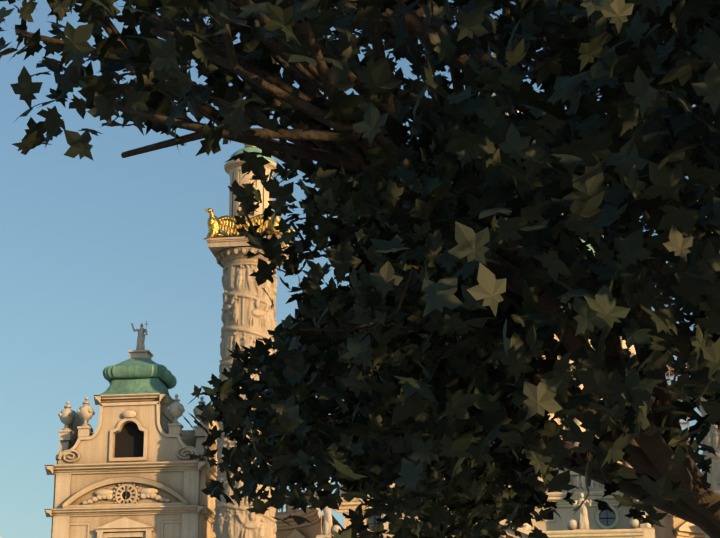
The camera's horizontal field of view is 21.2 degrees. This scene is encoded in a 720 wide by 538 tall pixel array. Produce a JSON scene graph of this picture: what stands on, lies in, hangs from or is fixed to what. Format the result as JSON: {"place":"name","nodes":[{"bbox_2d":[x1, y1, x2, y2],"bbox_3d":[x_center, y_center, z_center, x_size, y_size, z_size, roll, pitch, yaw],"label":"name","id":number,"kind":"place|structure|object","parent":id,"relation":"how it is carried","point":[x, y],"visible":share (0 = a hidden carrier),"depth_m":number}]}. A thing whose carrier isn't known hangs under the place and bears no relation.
{"place":"outdoors","nodes":[
{"label":"outdoors","id":0,"kind":"place"},
{"bbox_2d":[54,402,217,537],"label":"pavilion walls","id":1,"kind":"structure","parent":0,"point":[160,448],"depth_m":126.07},
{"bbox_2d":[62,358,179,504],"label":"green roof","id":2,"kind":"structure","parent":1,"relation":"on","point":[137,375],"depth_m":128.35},
{"bbox_2d":[114,422,143,503],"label":"windows","id":3,"kind":"structure","parent":1,"relation":"in","point":[129,439],"depth_m":126.89},
{"bbox_2d":[213,265,276,537],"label":"column shaft","id":4,"kind":"object","parent":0,"point":[248,316],"visible":0.44,"depth_m":123.89},
{"bbox_2d":[206,144,288,273],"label":"column","id":5,"kind":"structure","parent":4,"relation":"on","point":[227,252],"depth_m":125.24},
{"bbox_2d":[203,208,294,247],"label":"eagle sculptures","id":6,"kind":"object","parent":5,"relation":"on","point":[225,224],"depth_m":125.48},
{"bbox_2d":[224,159,276,236],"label":"lantern column","id":7,"kind":"structure","parent":5,"relation":"on","point":[232,169],"depth_m":127.32},
{"bbox_2d":[230,147,274,162],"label":"dome","id":8,"kind":"structure","parent":7,"relation":"on","point":[251,149],"depth_m":128.06},
{"bbox_2d":[216,493,314,511],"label":"wing balusters","id":9,"kind":"object","parent":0,"point":[286,506],"visible":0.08,"depth_m":128.29},
{"bbox_2d":[212,511,321,537],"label":"wing wall","id":10,"kind":"structure","parent":0,"point":[313,530],"depth_m":126.11},
{"bbox_2d":[211,480,329,537],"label":"wall","id":11,"kind":"structure","parent":10,"relation":"attached to","point":[311,516],"depth_m":126.75},
{"bbox_2d":[322,514,343,529],"bbox_3d":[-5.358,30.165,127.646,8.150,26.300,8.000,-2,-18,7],"label":"wing roof","id":12,"kind":"structure","parent":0,"point":[335,521],"depth_m":129.66},
{"bbox_2d":[0,0,702,537],"label":"sky","id":13,"kind":"structure","parent":0,"point":[90,250]},
{"bbox_2d":[0,0,719,537],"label":"tree","id":14,"kind":"object","parent":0,"point":[482,448],"depth_m":11.66},
{"bbox_2d":[344,506,634,534],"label":"body walls","id":15,"kind":"structure","parent":0,"point":[566,515],"depth_m":124.52},
{"bbox_2d":[367,509,615,531],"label":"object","id":16,"kind":"object","parent":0,"point":[603,514],"depth_m":124.69},
{"bbox_2d":[547,371,585,489],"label":"building wall","id":17,"kind":"structure","parent":0,"point":[564,427],"depth_m":136.79},
{"bbox_2d":[654,512,705,537],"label":"wing wall","id":18,"kind":"structure","parent":0,"point":[670,523],"depth_m":122.30},
{"bbox_2d":[654,507,704,537],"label":"wall","id":19,"kind":"structure","parent":18,"relation":"attached to","point":[685,529],"depth_m":122.93},
{"bbox_2d":[694,312,719,537],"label":"column shaft","id":20,"kind":"object","parent":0,"point":[712,438],"visible":0.15,"depth_m":117.60},
{"label":"ground","id":21,"kind":"structure","parent":0,"visible":0},
{"bbox_2d":[44,350,217,537],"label":"stone trim","id":22,"kind":"structure","parent":21,"relation":"on","point":[191,511],"depth_m":125.42},
{"bbox_2d":[58,323,219,432],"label":"statues and urns","id":23,"kind":"object","parent":22,"relation":"on","point":[86,412],"visible":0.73,"depth_m":127.65},
{"bbox_2d":[316,468,654,537],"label":"body trim","id":24,"kind":"structure","parent":21,"relation":"on","point":[554,496],"depth_m":124.10},
{"bbox_2d":[317,493,650,534],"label":"statue bodies","id":25,"kind":"object","parent":24,"relation":"on","point":[329,528],"visible":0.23,"depth_m":118.83},
{"bbox_2d":[366,334,650,524],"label":"dome drum trim","id":26,"kind":"structure","parent":24,"relation":"on","point":[631,348],"depth_m":137.33},
{"bbox_2d":[478,92,603,311],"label":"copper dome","id":27,"kind":"object","parent":26,"relation":"on","point":[588,245],"depth_m":144.91},
{"bbox_2d":[569,363,632,467],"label":"dome drum columns","id":28,"kind":"structure","parent":26,"relation":"attached to","point":[577,422],"depth_m":136.33},
{"bbox_2d":[652,308,689,439],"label":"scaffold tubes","id":29,"kind":"object","parent":26,"relation":"attached to","point":[668,376],"visible":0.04,"depth_m":150.55},
{"bbox_2d":[665,366,688,444],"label":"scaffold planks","id":30,"kind":"object","parent":29,"relation":"on","point":[672,374],"visible":0.04,"depth_m":151.27},
{"bbox_2d":[508,475,601,488],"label":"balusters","id":31,"kind":"object","parent":24,"relation":"on","point":[580,483],"visible":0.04,"depth_m":125.40}
]}

